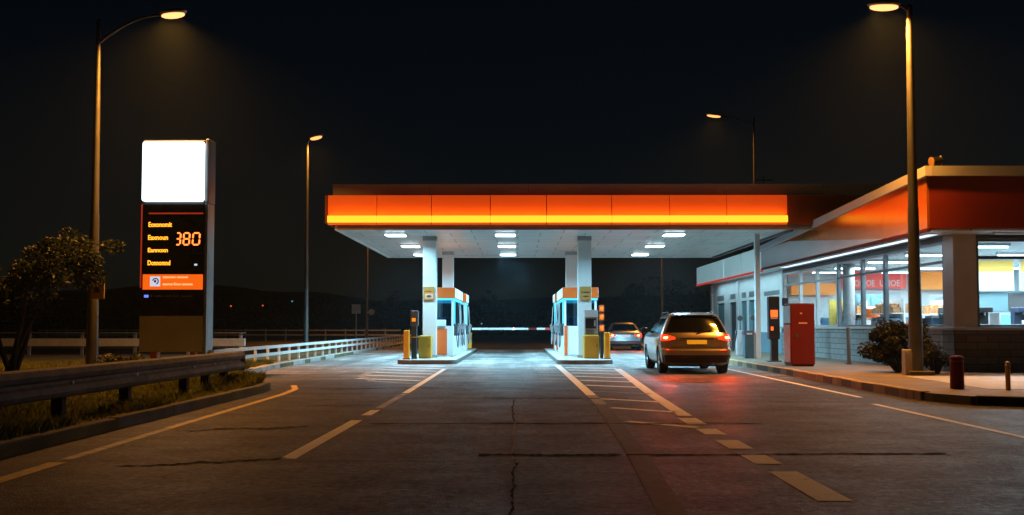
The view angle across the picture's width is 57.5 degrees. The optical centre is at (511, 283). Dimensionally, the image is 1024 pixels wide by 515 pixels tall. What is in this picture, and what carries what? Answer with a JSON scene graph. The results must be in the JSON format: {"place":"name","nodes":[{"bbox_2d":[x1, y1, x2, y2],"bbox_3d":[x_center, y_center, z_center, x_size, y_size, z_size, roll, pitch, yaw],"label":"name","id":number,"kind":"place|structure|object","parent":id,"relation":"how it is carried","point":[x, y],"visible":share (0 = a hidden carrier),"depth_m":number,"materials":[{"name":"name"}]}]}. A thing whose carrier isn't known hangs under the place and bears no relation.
{"place":"outdoors","nodes":[
{"label":"outdoors","id":0,"kind":"place"},
{"bbox_2d":[0,357,274,440],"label":"grass","id":1,"kind":"structure","parent":0,"point":[158,395],"depth_m":13.30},
{"bbox_2d":[4,349,296,353],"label":"road","id":2,"kind":"structure","parent":0,"point":[77,351],"depth_m":41.67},
{"bbox_2d":[0,337,418,458],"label":"verge","id":3,"kind":"structure","parent":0,"point":[14,449],"depth_m":32.79,"materials":[{"name":"plant"}]},
{"bbox_2d":[0,226,124,371],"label":"tree","id":4,"kind":"object","parent":3,"relation":"on","point":[42,273],"visible":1,"depth_m":20.58,"materials":[{"name":"green plant"}]},
{"bbox_2d":[93,351,145,363],"bbox_3d":[-8.938,1.855,21.352,1.259,0.615,0.882,0,-3,0],"label":"bush","id":5,"kind":"object","parent":3,"relation":"on","point":[115,358],"visible":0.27,"depth_m":21.35,"materials":[{"name":"green plant"}]},
{"bbox_2d":[0,351,245,417],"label":"guard rail","id":6,"kind":"object","parent":3,"relation":"on","point":[57,386],"visible":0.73,"depth_m":12.35,"materials":[{"name":"metal"}]},
{"bbox_2d":[0,332,245,355],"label":"guard rail","id":7,"kind":"object","parent":3,"relation":"on","point":[134,342],"visible":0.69,"depth_m":35.95,"materials":[{"name":"metal"}]},
{"bbox_2d":[0,379,269,445],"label":"kerb","id":8,"kind":"structure","parent":3,"relation":"on","point":[134,418],"depth_m":12.13,"materials":[{"name":"concrete"}]},
{"bbox_2d":[85,8,186,363],"bbox_3d":[-9.320,-2.361,23.190,2.369,9.081,0.340,0,-3,0],"label":"street lamp","id":9,"kind":"object","parent":3,"relation":"on","point":[92,333],"visible":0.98,"depth_m":23.14,"materials":[{"name":"grey metal"}]},
{"bbox_2d":[90,273,106,298],"bbox_3d":[-10.127,0.056,22.835,0.400,0.620,0.060,0,-3,0],"label":"pole sign","id":10,"kind":"object","parent":9,"relation":"attached to","point":[99,293],"visible":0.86,"depth_m":22.81,"materials":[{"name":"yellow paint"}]},
{"bbox_2d":[139,139,215,358],"bbox_3d":[-8.364,-0.675,23.328,1.660,5.866,0.620,0,-3,0],"label":"price sign","id":11,"kind":"object","parent":3,"relation":"on","point":[177,239],"visible":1,"depth_m":23.10,"materials":[{"name":"grey metal"}]},
{"bbox_2d":[39,329,400,340],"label":"rail fence","id":12,"kind":"object","parent":3,"relation":"on","point":[225,334],"visible":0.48,"depth_m":70.03,"materials":[{"name":"metal"}]},
{"bbox_2d":[208,334,410,361],"bbox_3d":[-7.471,3.075,46.882,0.238,0.710,47.352,0,-3,0],"label":"rail fence","id":13,"kind":"object","parent":3,"relation":"on","point":[267,354],"visible":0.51,"depth_m":34.02,"materials":[{"name":"metal"}]},
{"bbox_2d":[303,134,322,348],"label":"street lamp","id":14,"kind":"object","parent":3,"relation":"on","point":[306,276],"visible":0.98,"depth_m":41.68,"materials":[{"name":"grey metal"}]},
{"bbox_2d":[352,304,360,342],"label":"road sign","id":15,"kind":"object","parent":3,"relation":"on","point":[356,309],"visible":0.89,"depth_m":60.59,"materials":[{"name":"metal"}]},
{"bbox_2d":[343,301,384,337],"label":"tree","id":16,"kind":"object","parent":3,"relation":"on","point":[373,322],"visible":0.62,"depth_m":81.55,"materials":[{"name":"black plant"}]},
{"bbox_2d":[365,247,367,341],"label":"street lamp","id":17,"kind":"object","parent":3,"relation":"on","point":[366,325],"visible":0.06,"depth_m":63.01,"materials":[{"name":"grey metal"}]},
{"bbox_2d":[396,307,422,331],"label":"tree","id":18,"kind":"object","parent":3,"relation":"on","point":[404,315],"visible":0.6,"depth_m":83.72,"materials":[{"name":"black plant"}]},
{"bbox_2d":[1,331,599,335],"bbox_3d":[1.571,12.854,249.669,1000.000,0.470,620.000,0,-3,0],"label":"ground","id":19,"kind":"structure","parent":0,"point":[521,333],"depth_m":166.11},
{"bbox_2d":[0,287,710,336],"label":"woodland","id":20,"kind":"object","parent":19,"relation":"on","point":[318,322],"visible":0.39,"depth_m":118.01,"materials":[{"name":"plant"}]},
{"bbox_2d":[0,285,710,330],"bbox_3d":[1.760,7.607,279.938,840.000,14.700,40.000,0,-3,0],"label":"hills","id":21,"kind":"structure","parent":0,"point":[230,295],"depth_m":269.56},
{"bbox_2d":[0,335,1023,514],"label":"road","id":22,"kind":"structure","parent":0,"point":[364,466],"depth_m":9.48,"materials":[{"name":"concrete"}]},
{"bbox_2d":[0,349,543,482],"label":"road markings","id":23,"kind":"object","parent":22,"relation":"on","point":[34,469],"visible":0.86,"depth_m":11.86,"materials":[{"name":"white paint"}]},
{"bbox_2d":[243,339,418,372],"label":"kerb","id":24,"kind":"structure","parent":22,"relation":"on","point":[266,367],"depth_m":31.43,"materials":[{"name":"concrete"}]},
{"bbox_2d":[62,351,652,458],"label":"road markings","id":25,"kind":"object","parent":22,"relation":"on","point":[594,401],"visible":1,"depth_m":14.52,"materials":[{"name":"paint"}]},
{"bbox_2d":[397,350,475,363],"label":"kerb","id":26,"kind":"structure","parent":22,"relation":"on","point":[428,361],"depth_m":30.61,"materials":[{"name":"concrete"}]},
{"bbox_2d":[399,348,476,361],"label":"traffic island","id":27,"kind":"structure","parent":22,"relation":"on","point":[461,355],"depth_m":32.94,"materials":[{"name":"concrete"}]},
{"bbox_2d":[402,330,410,358],"bbox_3d":[-3.523,2.033,31.213,0.260,0.970,0.260,0,-3,0],"label":"bollard","id":28,"kind":"object","parent":27,"relation":"on","point":[406,346],"visible":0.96,"depth_m":31.12,"materials":[{"name":"metal"}]},
{"bbox_2d":[410,311,418,358],"bbox_3d":[-3.292,1.716,31.513,0.260,1.630,0.265,0,-3,0],"label":"card reader","id":29,"kind":"object","parent":27,"relation":"on","point":[414,319],"visible":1,"depth_m":31.42,"materials":[{"name":"black metal"}]},
{"bbox_2d":[419,335,432,357],"bbox_3d":[-2.982,2.175,32.239,0.430,0.780,0.630,0,-3,0],"label":"equipment box","id":30,"kind":"object","parent":27,"relation":"on","point":[425,346],"visible":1,"depth_m":31.95,"materials":[{"name":"yellow paint"}]},
{"bbox_2d":[419,337,429,356],"bbox_3d":[-2.984,2.161,31.948,0.370,0.660,0.011,0,-3,0],"label":"door","id":31,"kind":"structure","parent":30,"relation":"in","point":[424,351],"depth_m":31.94,"materials":[{"name":"yellow paint"}]},
{"bbox_2d":[437,287,465,355],"bbox_3d":[-2.531,1.497,36.606,1.247,2.530,4.880,0,-3,0],"label":"fuel pump","id":32,"kind":"object","parent":27,"relation":"on","point":[450,332],"visible":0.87,"depth_m":34.32,"materials":[{"name":"white metal"}]},
{"bbox_2d":[461,294,471,350],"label":"fuel pump","id":33,"kind":"object","parent":27,"relation":"on","point":[465,302],"visible":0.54,"depth_m":41.11,"materials":[{"name":"white metal"}]},
{"bbox_2d":[325,184,885,358],"bbox_3d":[3.395,-0.126,36.573,18.870,5.790,12.840,0,-3,0],"label":"canopy","id":34,"kind":"object","parent":27,"relation":"on","point":[577,227],"visible":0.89,"depth_m":30.67,"materials":[{"name":"orange"}]},
{"bbox_2d":[384,233,406,236],"bbox_3d":[-3.999,-1.688,32.085,0.720,0.073,0.680,0,-3,0],"label":"canopy light","id":35,"kind":"object","parent":34,"relation":"attached to","point":[396,234],"visible":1,"depth_m":31.91,"materials":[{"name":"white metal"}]},
{"bbox_2d":[400,244,420,247],"bbox_3d":[-3.971,-1.486,36.531,0.720,0.073,0.680,0,-3,0],"label":"canopy light","id":36,"kind":"object","parent":34,"relation":"attached to","point":[410,245],"visible":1,"depth_m":36.20,"materials":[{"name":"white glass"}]},
{"bbox_2d":[423,287,434,299],"bbox_3d":[-2.933,0.333,32.906,0.400,0.480,0.036,0,-3,0],"label":"notice","id":37,"kind":"object","parent":34,"relation":"attached to","point":[428,293],"visible":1,"depth_m":32.90,"materials":[{"name":"paint"}]},
{"bbox_2d":[495,233,515,236],"bbox_3d":[-0.229,-1.689,32.062,0.720,0.073,0.680,0,-3,0],"label":"canopy light","id":38,"kind":"object","parent":34,"relation":"attached to","point":[505,234],"visible":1,"depth_m":31.86,"materials":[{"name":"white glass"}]},
{"bbox_2d":[497,244,515,247],"bbox_3d":[-0.201,-1.487,36.507,0.720,0.073,0.680,0,-3,0],"label":"canopy light","id":39,"kind":"object","parent":34,"relation":"attached to","point":[505,245],"visible":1,"depth_m":36.19,"materials":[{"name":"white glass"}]},
{"bbox_2d":[580,287,590,299],"bbox_3d":[2.587,0.332,32.873,0.400,0.480,0.032,0,-3,0],"label":"notice","id":40,"kind":"object","parent":34,"relation":"attached to","point":[585,293],"visible":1,"depth_m":32.86,"materials":[{"name":"paint"}]},
{"bbox_2d":[662,233,685,236],"bbox_3d":[5.551,-1.690,32.025,0.720,0.073,0.680,0,-3,0],"label":"canopy light","id":41,"kind":"object","parent":34,"relation":"attached to","point":[673,234],"visible":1,"depth_m":31.90,"materials":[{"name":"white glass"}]},
{"bbox_2d":[545,348,610,360],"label":"traffic island","id":42,"kind":"structure","parent":22,"relation":"on","point":[556,355],"depth_m":32.94,"materials":[{"name":"concrete"}]},
{"bbox_2d":[472,328,553,348],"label":"barrier","id":43,"kind":"object","parent":42,"relation":"on","point":[514,329],"visible":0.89,"depth_m":44.81,"materials":[{"name":"metal"}]},
{"bbox_2d":[550,294,557,350],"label":"fuel pump","id":44,"kind":"object","parent":42,"relation":"on","point":[555,302],"visible":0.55,"depth_m":41.14,"materials":[{"name":"white metal"}]},
{"bbox_2d":[554,287,597,355],"bbox_3d":[2.447,1.497,36.605,1.497,2.530,4.820,0,-3,0],"label":"fuel pump","id":45,"kind":"object","parent":42,"relation":"on","point":[565,327],"visible":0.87,"depth_m":34.29,"materials":[{"name":"white metal"}]},
{"bbox_2d":[583,335,598,357],"bbox_3d":[2.723,2.163,32.204,0.520,0.800,0.630,0,-3,0],"label":"equipment box","id":46,"kind":"object","parent":42,"relation":"on","point":[590,346],"visible":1,"depth_m":31.91,"materials":[{"name":"yellow paint"}]},
{"bbox_2d":[583,310,597,334],"bbox_3d":[2.723,1.331,32.288,0.470,0.860,0.436,0,-3,0],"label":"payment machine","id":47,"kind":"object","parent":46,"relation":"on","point":[590,322],"visible":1,"depth_m":32.10,"materials":[{"name":"grey metal"}]},
{"bbox_2d":[585,337,597,356],"bbox_3d":[2.721,2.150,31.912,0.460,0.680,0.011,0,-3,0],"label":"door","id":48,"kind":"structure","parent":46,"relation":"in","point":[591,343],"depth_m":31.91,"materials":[{"name":"yellow paint"}]},
{"bbox_2d":[599,305,603,358],"bbox_3d":[3.061,1.637,31.850,0.170,1.820,0.180,0,-3,0],"label":"signal post","id":49,"kind":"object","parent":42,"relation":"on","point":[601,319],"visible":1,"depth_m":31.82,"materials":[{"name":"black metal"}]},
{"bbox_2d":[603,332,610,358],"bbox_3d":[3.219,2.086,31.618,0.260,0.900,0.260,0,-3,0],"label":"bollard","id":50,"kind":"object","parent":42,"relation":"on","point":[606,345],"visible":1,"depth_m":31.52,"materials":[{"name":"metal"}]},
{"bbox_2d":[544,349,612,364],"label":"kerb","id":51,"kind":"structure","parent":22,"relation":"on","point":[581,362],"depth_m":30.59,"materials":[{"name":"concrete"}]},
{"bbox_2d":[597,297,633,326],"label":"tree","id":52,"kind":"object","parent":22,"relation":"on","point":[614,315],"visible":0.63,"depth_m":87.77,"materials":[{"name":"black plant"}]},
{"bbox_2d":[603,323,641,349],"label":"car","id":53,"kind":"object","parent":22,"relation":"on","point":[625,334],"visible":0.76,"depth_m":48.25,"materials":[{"name":"silver metal"}]},
{"bbox_2d":[595,404,688,514],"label":"road markings","id":54,"kind":"object","parent":22,"relation":"on","point":[663,497],"visible":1,"depth_m":8.02,"materials":[{"name":"paint"}]},
{"bbox_2d":[281,365,1023,500],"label":"road markings","id":55,"kind":"object","parent":22,"relation":"on","point":[817,491],"visible":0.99,"depth_m":11.28,"materials":[{"name":"paint"}]},
{"bbox_2d":[618,276,690,327],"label":"tree","id":56,"kind":"object","parent":22,"relation":"on","point":[647,309],"visible":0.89,"depth_m":79.72,"materials":[{"name":"green plant"}]},
{"bbox_2d":[661,258,663,316],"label":"street lamp","id":57,"kind":"object","parent":22,"relation":"on","point":[662,302],"visible":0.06,"depth_m":62.93,"materials":[{"name":"grey metal"}]},
{"bbox_2d":[660,290,710,314],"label":"tree","id":58,"kind":"object","parent":22,"relation":"on","point":[696,303],"visible":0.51,"depth_m":83.67,"materials":[{"name":"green plant"}]},
{"bbox_2d":[641,310,730,372],"bbox_3d":[4.875,1.604,26.514,2.240,1.700,4.580,0,-3,2],"label":"car","id":59,"kind":"object","parent":22,"relation":"on","point":[699,339],"visible":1,"depth_m":24.44,"materials":[{"name":"silver metal"}]},
{"bbox_2d":[706,113,755,183],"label":"street lamp","id":60,"kind":"object","parent":22,"relation":"on","point":[714,115],"visible":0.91,"depth_m":54.31,"materials":[{"name":"grey metal"}]},
{"bbox_2d":[641,345,928,399],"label":"kerb","id":61,"kind":"structure","parent":22,"relation":"on","point":[916,394],"depth_m":19.83,"materials":[{"name":"concrete"}]},
{"bbox_2d":[976,395,1023,405],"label":"kerb","id":62,"kind":"structure","parent":22,"relation":"on","point":[987,400],"depth_m":14.71,"materials":[{"name":"concrete"}]},
{"bbox_2d":[0,0,1023,300],"label":"sky","id":63,"kind":"structure","parent":0,"point":[528,92],"materials":[{"name":"black"}]},
{"bbox_2d":[119,387,946,514],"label":"road cracks","id":64,"kind":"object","parent":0,"point":[513,480],"depth_m":9.14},
{"bbox_2d":[510,422,598,459],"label":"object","id":65,"kind":"structure","parent":0,"point":[513,448],"depth_m":9.59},
{"bbox_2d":[641,343,1023,406],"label":"pavement","id":66,"kind":"structure","parent":0,"point":[942,392],"depth_m":20.25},
{"bbox_2d":[733,316,744,354],"bbox_3d":[8.690,1.979,35.868,0.492,1.520,0.330,0,-3,0],"label":"air unit","id":67,"kind":"object","parent":66,"relation":"on","point":[738,342],"visible":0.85,"depth_m":35.74,"materials":[{"name":"metal"}]},
{"bbox_2d":[742,331,755,357],"bbox_3d":[8.137,2.078,32.082,0.390,0.940,0.379,0,-3,0],"label":"litter bin","id":68,"kind":"object","parent":66,"relation":"on","point":[749,349],"visible":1,"depth_m":31.92,"materials":[{"name":"metal"}]},
{"bbox_2d":[766,296,781,361],"bbox_3d":[8.215,1.416,29.315,0.400,2.050,0.320,0,-3,0],"label":"payment terminal","id":69,"kind":"object","parent":66,"relation":"on","point":[773,319],"visible":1,"depth_m":29.20,"materials":[{"name":"black plastic"}]},
{"bbox_2d":[784,303,814,365],"bbox_3d":[8.087,1.430,26.306,0.678,1.750,0.732,0,-3,0],"label":"vending locker","id":70,"kind":"object","parent":66,"relation":"on","point":[799,336],"visible":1,"depth_m":25.96,"materials":[{"name":"metal"}]},
{"bbox_2d":[845,327,851,363],"bbox_3d":[9.873,1.814,27.384,0.200,1.080,0.200,0,-3,0],"label":"wall post","id":71,"kind":"object","parent":66,"relation":"on","point":[848,346],"depth_m":27.34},
{"bbox_2d":[695,166,1023,371],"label":"shop","id":72,"kind":"structure","parent":66,"relation":"on","point":[970,217],"depth_m":25.18,"materials":[{"name":"grey glass"}]},
{"bbox_2d":[717,295,724,326],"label":"door","id":73,"kind":"structure","parent":72,"relation":"in","point":[720,308],"depth_m":49.13,"materials":[{"name":"silver metal"}]},
{"bbox_2d":[730,294,735,347],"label":"door","id":74,"kind":"structure","parent":72,"relation":"in","point":[732,296],"depth_m":46.57,"materials":[{"name":"silver metal"}]},
{"bbox_2d":[742,292,746,330],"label":"door","id":75,"kind":"structure","parent":72,"relation":"in","point":[744,304],"depth_m":44.15,"materials":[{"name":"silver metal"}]},
{"bbox_2d":[749,291,754,330],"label":"door","id":76,"kind":"structure","parent":72,"relation":"in","point":[751,293],"depth_m":42.82,"materials":[{"name":"silver metal"}]},
{"bbox_2d":[783,270,798,297],"bbox_3d":[10.980,0.597,36.491,0.120,2.142,2.098,0,-3,0],"label":"window","id":77,"kind":"structure","parent":72,"relation":"in","point":[785,284],"depth_m":37.48,"materials":[{"name":"grey glass"}]},
{"bbox_2d":[799,267,816,326],"bbox_3d":[10.967,0.504,34.443,0.120,2.142,1.998,0,-3,0],"label":"window","id":78,"kind":"structure","parent":72,"relation":"in","point":[801,282],"depth_m":35.37,"materials":[{"name":"grey glass"}]},
{"bbox_2d":[791,284,835,294],"bbox_3d":[12.009,0.213,37.204,1.750,0.450,0.100,0,-3,0],"label":"wall sign","id":79,"kind":"object","parent":72,"relation":"attached to","point":[825,289],"visible":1,"depth_m":37.15,"materials":[{"name":"orange"}]},
{"bbox_2d":[816,263,837,326],"bbox_3d":[10.953,0.409,32.346,0.120,2.142,2.198,0,-3,0],"label":"window","id":80,"kind":"structure","parent":72,"relation":"in","point":[818,280],"depth_m":33.33,"materials":[{"name":"grey glass"}]},
{"bbox_2d":[829,300,842,324],"bbox_3d":[12.424,1.653,35.509,0.700,2.100,0.450,0,-3,0],"label":"poster stand","id":81,"kind":"object","parent":72,"relation":"on","point":[832,312],"visible":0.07,"depth_m":35.51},
{"bbox_2d":[842,264,854,324],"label":"shop pillar","id":82,"kind":"structure","parent":72,"relation":"on","point":[849,300],"depth_m":32.68,"materials":[{"name":"grey metal"}]},
{"bbox_2d":[837,258,861,326],"bbox_3d":[10.940,0.309,30.148,0.120,2.142,2.198,0,-3,0],"label":"window","id":83,"kind":"structure","parent":72,"relation":"in","point":[839,302],"depth_m":31.14,"materials":[{"name":"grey glass"}]},
{"bbox_2d":[842,301,874,324],"bbox_3d":[12.717,1.652,34.403,0.800,2.000,2.042,0,-3,0],"label":"shelf unit","id":84,"kind":"object","parent":72,"relation":"on","point":[857,310],"visible":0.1,"depth_m":33.52,"materials":[{"name":"white metal"}]},
{"bbox_2d":[855,295,882,316],"bbox_3d":[13.116,1.524,34.325,1.100,2.250,0.520,0,-3,0],"label":"shelf unit","id":85,"kind":"object","parent":72,"relation":"on","point":[872,300],"visible":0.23,"depth_m":34.11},
{"bbox_2d":[861,254,884,326],"bbox_3d":[10.927,0.218,28.150,0.120,2.142,1.798,0,-3,0],"label":"window","id":86,"kind":"structure","parent":72,"relation":"in","point":[863,268],"depth_m":28.95,"materials":[{"name":"grey glass"}]},
{"bbox_2d":[841,272,905,288],"bbox_3d":[14.409,-0.153,37.198,2.550,0.680,0.114,0,-3,0],"label":"wall sign","id":87,"kind":"object","parent":72,"relation":"attached to","point":[896,281],"visible":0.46,"depth_m":37.15,"materials":[{"name":"red"}]},
{"bbox_2d":[871,298,907,324],"bbox_3d":[12.798,1.515,31.384,0.800,2.000,2.000,0,-3,0],"label":"shelf unit","id":88,"kind":"object","parent":72,"relation":"on","point":[898,309],"visible":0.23,"depth_m":30.74,"materials":[{"name":"white metal"}]},
{"bbox_2d":[883,249,907,325],"bbox_3d":[10.915,0.132,26.252,0.120,2.142,1.998,0,-3,0],"label":"window","id":89,"kind":"structure","parent":72,"relation":"in","point":[885,255],"depth_m":27.17,"materials":[{"name":"grey glass"}]},
{"bbox_2d":[921,272,942,289],"bbox_3d":[16.907,-0.127,36.888,2.250,0.700,0.100,0,-3,0],"label":"wall sign","id":90,"kind":"object","parent":72,"relation":"attached to","point":[931,280],"visible":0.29,"depth_m":36.84,"materials":[{"name":"orange"}]},
{"bbox_2d":[925,315,938,323],"bbox_3d":[11.257,0.994,24.910,0.290,0.300,0.410,0,-3,0],"label":"counter box","id":91,"kind":"object","parent":72,"relation":"on","point":[932,319],"visible":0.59,"depth_m":24.71,"materials":[{"name":"blue plastic"}]},
{"bbox_2d":[920,242,943,326],"bbox_3d":[10.903,0.045,24.339,0.120,2.142,1.828,0,-3,0],"label":"window","id":92,"kind":"structure","parent":72,"relation":"in","point":[940,243],"depth_m":23.86,"materials":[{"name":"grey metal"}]},
{"bbox_2d":[922,300,942,315],"bbox_3d":[15.207,1.583,32.867,0.800,2.000,2.000,0,-3,0],"label":"shelf unit","id":93,"kind":"object","parent":72,"relation":"on","point":[931,308],"visible":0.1,"depth_m":33.22,"materials":[{"name":"white metal"}]},
{"bbox_2d":[928,155,943,165],"bbox_3d":[10.503,-2.917,23.070,0.342,0.520,0.257,0,-3,0],"label":"floodlight","id":94,"kind":"object","parent":72,"relation":"attached to","point":[933,161],"visible":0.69,"depth_m":23.03,"materials":[{"name":"grey metal"}]},
{"bbox_2d":[979,260,1013,290],"bbox_3d":[14.922,-0.276,28.982,1.280,0.960,0.094,0,-3,0],"label":"menu board","id":95,"kind":"object","parent":72,"relation":"hanging from","point":[996,275],"visible":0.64,"depth_m":28.94,"materials":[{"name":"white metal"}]},
{"bbox_2d":[976,239,1023,326],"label":"window","id":96,"kind":"structure","parent":72,"relation":"in","point":[977,240],"depth_m":22.94,"materials":[{"name":"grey glass"}]},
{"bbox_2d":[989,313,1010,324],"bbox_3d":[15.583,1.660,29.051,1.100,1.500,0.612,0,-3,0],"label":"display fridge","id":97,"kind":"object","parent":72,"relation":"on","point":[1000,318],"visible":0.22,"depth_m":28.79,"materials":[{"name":"grey metal"}]},
{"bbox_2d":[979,292,1023,311],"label":"wall cabinet","id":98,"kind":"object","parent":72,"relation":"attached to","point":[1001,301],"depth_m":29.19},
{"bbox_2d":[979,293,1006,310],"bbox_3d":[14.909,0.570,29.201,1.150,0.550,0.019,0,-3,0],"label":"door","id":99,"kind":"structure","parent":98,"relation":"in","point":[998,301],"depth_m":29.19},
{"bbox_2d":[1008,293,1023,310],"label":"door","id":100,"kind":"structure","parent":98,"relation":"in","point":[1014,299],"depth_m":29.19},
{"bbox_2d":[1019,260,1023,290],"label":"menu board","id":101,"kind":"object","parent":72,"relation":"hanging from","point":[1021,275],"visible":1,"depth_m":28.94,"materials":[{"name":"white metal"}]},
{"bbox_3d":[15.069,1.789,26.842,5.900,1.040,0.820,0,-3,0],"label":"counter","id":102,"kind":"object","parent":72,"relation":"on","visible":0},
{"bbox_2d":[980,307,992,324],"bbox_3d":[13.470,0.971,26.899,0.560,0.600,0.500,0,-3,0],"label":"coffee machine","id":103,"kind":"object","parent":102,"relation":"on","point":[984,311],"visible":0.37,"depth_m":26.82,"materials":[{"name":"black plastic"}]},
{"bbox_2d":[1010,307,1023,324],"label":"coffee machine","id":104,"kind":"object","parent":102,"relation":"on","point":[1017,315],"visible":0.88,"depth_m":26.91,"materials":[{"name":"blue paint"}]},
{"bbox_2d":[857,318,932,371],"bbox_3d":[9.438,1.496,22.639,1.836,1.371,1.497,0,-3,0],"label":"bush","id":105,"kind":"object","parent":66,"relation":"on","point":[894,340],"visible":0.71,"depth_m":22.47,"materials":[{"name":"green plant"}]},
{"bbox_2d":[902,349,911,374],"bbox_3d":[9.024,1.788,21.299,0.180,0.580,0.212,0,-3,0],"label":"junction box","id":106,"kind":"object","parent":66,"relation":"on","point":[906,360],"visible":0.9,"depth_m":21.20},
{"bbox_2d":[901,370,934,375],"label":"pole plinth","id":107,"kind":"structure","parent":66,"relation":"on","point":[928,372],"depth_m":21.06,"materials":[{"name":"concrete"}]},
{"bbox_2d":[867,0,923,370],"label":"street lamp","id":108,"kind":"object","parent":107,"relation":"on","point":[915,335],"visible":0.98,"depth_m":21.36,"materials":[{"name":"grey metal"}]},
{"bbox_2d":[923,339,950,373],"bbox_3d":[9.881,1.711,21.788,0.885,0.860,0.765,0,-3,0],"label":"bush","id":109,"kind":"object","parent":66,"relation":"on","point":[934,360],"visible":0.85,"depth_m":21.69,"materials":[{"name":"green plant"}]},
{"bbox_2d":[949,356,964,388],"bbox_3d":[7.935,1.574,16.646,0.233,0.585,0.233,0,-3,0],"label":"red bollard","id":110,"kind":"object","parent":66,"relation":"on","point":[956,372],"visible":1,"depth_m":16.55,"materials":[{"name":"metal"}]},
{"bbox_2d":[1005,361,1010,390],"bbox_3d":[8.602,1.596,16.191,0.095,0.500,0.095,0,-3,0],"label":"short post","id":111,"kind":"object","parent":66,"relation":"on","point":[1007,376],"visible":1,"depth_m":16.16,"materials":[{"name":"metal"}]},
{"bbox_2d":[866,307,878,324],"bbox_3d":[12.657,1.691,32.828,0.558,1.780,0.558,0,-3,0],"label":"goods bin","id":112,"kind":"object","parent":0,"point":[869,314],"visible":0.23,"depth_m":32.63,"materials":[{"name":"orange paint"}]},
{"bbox_2d":[904,376,1023,388],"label":"pavement","id":113,"kind":"structure","parent":0,"point":[992,382],"depth_m":19.03,"materials":[{"name":"concrete"}]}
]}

